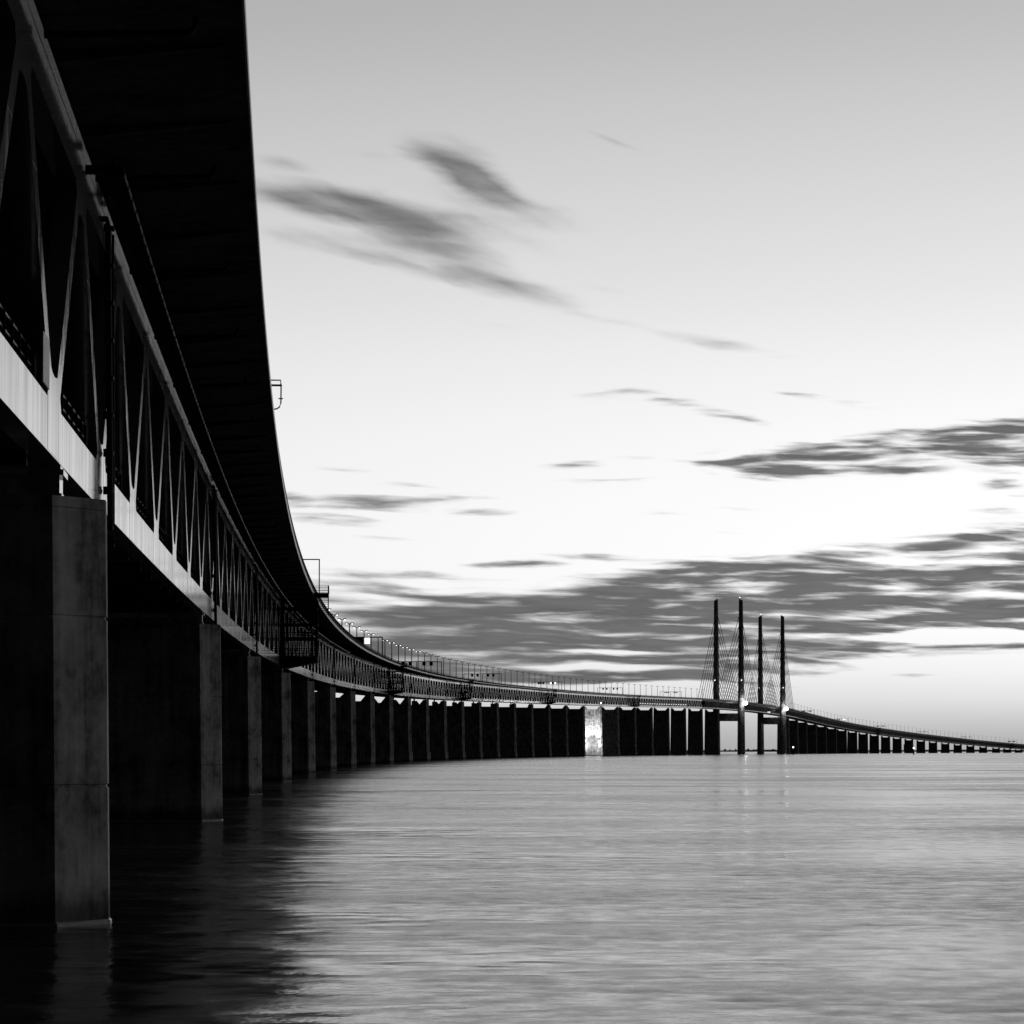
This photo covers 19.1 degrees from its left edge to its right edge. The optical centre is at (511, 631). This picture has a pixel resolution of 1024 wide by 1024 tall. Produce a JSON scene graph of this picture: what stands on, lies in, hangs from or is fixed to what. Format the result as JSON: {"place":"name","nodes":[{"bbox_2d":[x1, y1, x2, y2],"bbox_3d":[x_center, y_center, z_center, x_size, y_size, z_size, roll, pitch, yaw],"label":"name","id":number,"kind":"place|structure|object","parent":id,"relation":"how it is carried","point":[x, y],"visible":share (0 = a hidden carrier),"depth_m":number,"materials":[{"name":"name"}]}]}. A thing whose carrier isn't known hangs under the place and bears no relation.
{"place":"outdoors","nodes":[
{"label":"outdoors","id":0,"kind":"place"},
{"bbox_2d":[0,752,1023,1023],"bbox_3d":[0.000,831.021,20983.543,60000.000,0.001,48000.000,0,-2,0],"label":"water","id":1,"kind":"structure","parent":0,"point":[794,888],"depth_m":93.48,"materials":[{"name":"grey liquid"}]},
{"bbox_2d":[0,465,111,926],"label":"bridge pier","id":2,"kind":"structure","parent":1,"relation":"in","point":[54,807],"depth_m":80.27,"materials":[{"name":"concrete"}]},
{"bbox_2d":[107,611,222,821],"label":"bridge pier","id":3,"kind":"structure","parent":1,"relation":"in","point":[164,724],"depth_m":199.54,"materials":[{"name":"concrete"}]},
{"bbox_2d":[221,648,261,794],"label":"bridge pier","id":4,"kind":"structure","parent":1,"relation":"in","point":[241,764],"depth_m":319.37,"materials":[{"name":"concrete"}]},
{"bbox_2d":[260,667,291,781],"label":"bridge pier","id":5,"kind":"structure","parent":1,"relation":"in","point":[276,723],"depth_m":459.02,"materials":[{"name":"concrete"}]},
{"bbox_2d":[290,677,314,773],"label":"bridge pier","id":6,"kind":"structure","parent":1,"relation":"in","point":[302,697],"depth_m":598.76,"materials":[{"name":"concrete"}]},
{"bbox_2d":[315,684,336,769],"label":"bridge pier","id":7,"kind":"structure","parent":1,"relation":"in","point":[325,728],"depth_m":738.53,"materials":[{"name":"concrete"}]},
{"bbox_2d":[336,688,355,766],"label":"bridge pier","id":8,"kind":"structure","parent":1,"relation":"in","point":[345,729],"depth_m":878.34,"materials":[{"name":"concrete"}]},
{"bbox_2d":[355,691,374,764],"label":"bridge pier","id":9,"kind":"structure","parent":1,"relation":"in","point":[365,730],"depth_m":1018.17,"materials":[{"name":"concrete"}]},
{"bbox_2d":[375,695,393,762],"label":"bridge pier","id":10,"kind":"structure","parent":1,"relation":"in","point":[384,748],"depth_m":1158.00,"materials":[{"name":"concrete"}]},
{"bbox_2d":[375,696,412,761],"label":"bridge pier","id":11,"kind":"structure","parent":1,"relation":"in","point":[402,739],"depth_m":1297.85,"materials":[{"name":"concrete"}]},
{"bbox_2d":[393,698,430,760],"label":"bridge pier","id":12,"kind":"structure","parent":1,"relation":"in","point":[420,731],"depth_m":1437.67,"materials":[{"name":"concrete"}]},
{"bbox_2d":[412,699,447,759],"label":"bridge pier","id":13,"kind":"structure","parent":1,"relation":"in","point":[438,730],"depth_m":1577.45,"materials":[{"name":"concrete"}]},
{"bbox_2d":[432,700,465,758],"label":"bridge pier","id":14,"kind":"structure","parent":1,"relation":"in","point":[455,735],"depth_m":1717.14,"materials":[{"name":"concrete"}]},
{"bbox_2d":[452,701,482,757],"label":"bridge pier","id":15,"kind":"structure","parent":1,"relation":"in","point":[473,728],"depth_m":1856.80,"materials":[{"name":"concrete"}]},
{"bbox_2d":[471,702,499,757],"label":"bridge pier","id":16,"kind":"structure","parent":1,"relation":"in","point":[490,733],"depth_m":1996.29,"materials":[{"name":"concrete"}]},
{"bbox_2d":[490,702,516,756],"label":"bridge pier","id":17,"kind":"structure","parent":1,"relation":"in","point":[507,734],"depth_m":2135.75,"materials":[{"name":"concrete"}]},
{"bbox_2d":[509,703,534,756],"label":"bridge pier","id":18,"kind":"structure","parent":1,"relation":"in","point":[525,729],"depth_m":2275.04,"materials":[{"name":"concrete"}]},
{"bbox_2d":[528,704,551,756],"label":"bridge pier","id":19,"kind":"structure","parent":1,"relation":"in","point":[542,732],"depth_m":2414.16,"materials":[{"name":"concrete"}]},
{"bbox_2d":[551,704,568,755],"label":"bridge pier","id":20,"kind":"structure","parent":1,"relation":"in","point":[559,731],"depth_m":2553.16,"materials":[{"name":"concrete"}]},
{"bbox_2d":[568,705,585,755],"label":"bridge pier","id":21,"kind":"structure","parent":1,"relation":"in","point":[576,732],"depth_m":2691.95,"materials":[{"name":"concrete"}]},
{"bbox_2d":[585,706,602,755],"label":"bridge pier","id":22,"kind":"structure","parent":1,"relation":"in","point":[593,732],"depth_m":2830.57,"materials":[{"name":"concrete"}]},
{"bbox_2d":[0,0,705,707],"bbox_3d":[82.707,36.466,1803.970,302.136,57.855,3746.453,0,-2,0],"label":"approach viaduct","id":23,"kind":"object","parent":22,"relation":"on","point":[130,274],"visible":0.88,"depth_m":104.97,"materials":[{"name":"metal"}]},
{"bbox_2d":[42,331,49,389],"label":"beam","id":24,"kind":"structure","parent":23,"relation":"attached to","point":[45,359],"depth_m":75.46,"materials":[{"name":"grey metal"}]},
{"bbox_2d":[271,379,282,409],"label":"service bracket","id":25,"kind":"object","parent":23,"relation":"attached to","point":[280,385],"visible":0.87,"depth_m":176.71,"materials":[{"name":"metal"}]},
{"bbox_2d":[280,559,328,668],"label":"maintenance gantry","id":26,"kind":"structure","parent":23,"relation":"attached to","point":[288,662],"depth_m":444.89,"materials":[{"name":"metal"}]},
{"bbox_2d":[355,637,382,653],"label":"sign gantry","id":27,"kind":"object","parent":23,"relation":"on","point":[366,640],"visible":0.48,"depth_m":1010.72,"materials":[{"name":"metal"}]},
{"bbox_2d":[388,663,407,694],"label":"stair tower","id":28,"kind":"structure","parent":23,"relation":"attached to","point":[393,691],"depth_m":1149.81,"materials":[{"name":"metal"}]},
{"bbox_2d":[397,661,441,672],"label":"sign gantry","id":29,"kind":"object","parent":23,"relation":"on","point":[424,663],"visible":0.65,"depth_m":1490.43,"materials":[{"name":"metal"}]},
{"bbox_2d":[460,679,473,700],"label":"stair tower","id":30,"kind":"structure","parent":23,"relation":"attached to","point":[469,683],"depth_m":1702.86,"materials":[{"name":"metal"}]},
{"bbox_2d":[471,674,501,682],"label":"sign gantry","id":31,"kind":"object","parent":23,"relation":"on","point":[477,675],"visible":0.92,"depth_m":1979.23,"materials":[{"name":"metal"}]},
{"bbox_2d":[547,689,556,703],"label":"stair tower","id":32,"kind":"structure","parent":23,"relation":"attached to","point":[550,701],"depth_m":2399.69,"materials":[{"name":"metal"}]},
{"bbox_2d":[633,696,640,706],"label":"stair tower","id":33,"kind":"structure","parent":23,"relation":"attached to","point":[636,704],"depth_m":3092.31,"materials":[{"name":"metal"}]},
{"bbox_2d":[638,702,685,705],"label":"passenger train","id":34,"kind":"object","parent":23,"relation":"on","point":[662,704],"visible":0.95,"depth_m":3340.74,"materials":[{"name":"metal"}]},
{"bbox_2d":[601,706,619,755],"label":"bridge pier","id":35,"kind":"structure","parent":1,"relation":"in","point":[610,734],"depth_m":2968.93,"materials":[{"name":"concrete"}]},
{"bbox_2d":[619,707,636,754],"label":"bridge pier","id":36,"kind":"structure","parent":1,"relation":"in","point":[627,733],"depth_m":3107.11,"materials":[{"name":"concrete"}]},
{"bbox_2d":[636,707,653,754],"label":"bridge pier","id":37,"kind":"structure","parent":1,"relation":"in","point":[644,728],"depth_m":3245.06,"materials":[{"name":"concrete"}]},
{"bbox_2d":[653,707,670,754],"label":"bridge pier","id":38,"kind":"structure","parent":1,"relation":"in","point":[661,732],"depth_m":3382.79,"materials":[{"name":"concrete"}]},
{"bbox_2d":[670,708,686,754],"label":"bridge pier","id":39,"kind":"structure","parent":1,"relation":"in","point":[678,740],"depth_m":3520.15,"materials":[{"name":"concrete"}]},
{"bbox_2d":[687,708,703,754],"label":"bridge pier","id":40,"kind":"structure","parent":1,"relation":"in","point":[695,732],"depth_m":3657.25,"materials":[{"name":"concrete"}]},
{"bbox_2d":[704,709,719,754],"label":"bridge pier","id":41,"kind":"structure","parent":1,"relation":"in","point":[711,742],"depth_m":3795.16,"materials":[{"name":"concrete"}]},
{"bbox_2d":[698,594,756,753],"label":"bridge pylon","id":42,"kind":"object","parent":1,"relation":"in","point":[739,716],"visible":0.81,"depth_m":3951.27,"materials":[{"name":"concrete"}]},
{"bbox_2d":[690,698,799,717],"bbox_3d":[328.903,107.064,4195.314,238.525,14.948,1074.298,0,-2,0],"label":"bridge girder","id":43,"kind":"object","parent":42,"relation":"hanging from","point":[730,705],"visible":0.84,"depth_m":4079.81,"materials":[{"name":"metal"}]},
{"bbox_2d":[748,615,793,753],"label":"bridge pylon","id":44,"kind":"object","parent":1,"relation":"in","point":[762,720],"visible":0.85,"depth_m":4431.84,"materials":[{"name":"concrete"}]},
{"bbox_2d":[777,716,789,753],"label":"bridge pier","id":45,"kind":"structure","parent":1,"relation":"in","point":[787,737],"depth_m":4588.21,"materials":[{"name":"concrete"}]},
{"bbox_2d":[789,718,798,753],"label":"bridge pier","id":46,"kind":"structure","parent":1,"relation":"in","point":[793,731],"depth_m":4726.49,"materials":[{"name":"concrete"}]},
{"bbox_2d":[798,720,807,753],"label":"bridge pier","id":47,"kind":"structure","parent":1,"relation":"in","point":[802,735],"depth_m":4863.68,"materials":[{"name":"concrete"}]},
{"bbox_2d":[807,723,816,753],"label":"bridge pier","id":48,"kind":"structure","parent":1,"relation":"in","point":[812,738],"depth_m":5000.64,"materials":[{"name":"concrete"}]},
{"bbox_2d":[817,725,826,753],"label":"bridge pier","id":49,"kind":"structure","parent":1,"relation":"in","point":[821,740],"depth_m":5137.19,"materials":[{"name":"concrete"}]},
{"bbox_2d":[827,727,836,752],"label":"bridge pier","id":50,"kind":"structure","parent":1,"relation":"in","point":[831,740],"depth_m":5273.47,"materials":[{"name":"concrete"}]},
{"bbox_2d":[788,711,1023,749],"bbox_3d":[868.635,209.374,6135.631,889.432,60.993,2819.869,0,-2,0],"label":"viaduct","id":51,"kind":"object","parent":50,"relation":"on","point":[803,716],"visible":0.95,"depth_m":6008.42,"materials":[{"name":"metal"}]},
{"bbox_2d":[837,729,846,752],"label":"bridge pier","id":52,"kind":"structure","parent":1,"relation":"in","point":[841,741],"depth_m":5409.51,"materials":[{"name":"concrete"}]},
{"bbox_2d":[847,731,857,752],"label":"bridge pier","id":53,"kind":"structure","parent":1,"relation":"in","point":[852,746],"depth_m":5545.30,"materials":[{"name":"concrete"}]},
{"bbox_2d":[858,733,868,752],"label":"bridge pier","id":54,"kind":"structure","parent":1,"relation":"in","point":[862,743],"depth_m":5680.57,"materials":[{"name":"concrete"}]},
{"bbox_2d":[869,735,878,752],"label":"bridge pier","id":55,"kind":"structure","parent":1,"relation":"in","point":[873,744],"depth_m":5815.53,"materials":[{"name":"concrete"}]},
{"bbox_2d":[881,736,890,752],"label":"bridge pier","id":56,"kind":"structure","parent":1,"relation":"in","point":[885,744],"depth_m":5949.98,"materials":[{"name":"concrete"}]},
{"bbox_2d":[892,738,901,752],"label":"bridge pier","id":57,"kind":"structure","parent":1,"relation":"in","point":[896,745],"depth_m":6084.09,"materials":[{"name":"concrete"}]},
{"bbox_2d":[904,738,912,752],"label":"bridge pier","id":58,"kind":"structure","parent":1,"relation":"in","point":[908,746],"depth_m":6217.93,"materials":[{"name":"concrete"}]},
{"bbox_2d":[916,740,925,752],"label":"bridge pier","id":59,"kind":"structure","parent":1,"relation":"in","point":[920,746],"depth_m":6351.18,"materials":[{"name":"concrete"}]},
{"bbox_2d":[928,741,937,752],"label":"bridge pier","id":60,"kind":"structure","parent":1,"relation":"in","point":[932,747],"depth_m":6483.79,"materials":[{"name":"concrete"}]},
{"bbox_2d":[941,743,949,752],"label":"bridge pier","id":61,"kind":"structure","parent":1,"relation":"in","point":[945,748],"depth_m":6616.18,"materials":[{"name":"concrete"}]},
{"bbox_2d":[953,744,961,752],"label":"bridge pier","id":62,"kind":"structure","parent":1,"relation":"in","point":[957,748],"depth_m":6747.82,"materials":[{"name":"concrete"}]},
{"bbox_2d":[966,745,974,752],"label":"bridge pier","id":63,"kind":"structure","parent":1,"relation":"in","point":[969,749],"depth_m":6879.65,"materials":[{"name":"concrete"}]},
{"bbox_2d":[979,746,986,752],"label":"bridge pier","id":64,"kind":"structure","parent":1,"relation":"in","point":[982,750],"depth_m":7010.32,"materials":[{"name":"concrete"}]},
{"bbox_2d":[992,748,999,752],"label":"bridge pier","id":65,"kind":"structure","parent":1,"relation":"in","point":[995,750],"depth_m":7140.67,"materials":[{"name":"concrete"}]},
{"bbox_2d":[1003,748,1010,752],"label":"bridge pier","id":66,"kind":"structure","parent":1,"relation":"in","point":[1006,751],"depth_m":7252.16,"materials":[{"name":"concrete"}]},
{"bbox_2d":[245,0,1023,749],"label":"sky","id":67,"kind":"structure","parent":0,"point":[590,324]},
{"bbox_2d":[687,750,1023,751],"bbox_3d":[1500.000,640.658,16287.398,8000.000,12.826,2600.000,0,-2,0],"label":"shore","id":68,"kind":"structure","parent":0,"point":[868,750],"depth_m":15061.31,"materials":[{"name":"grey"}]}
]}

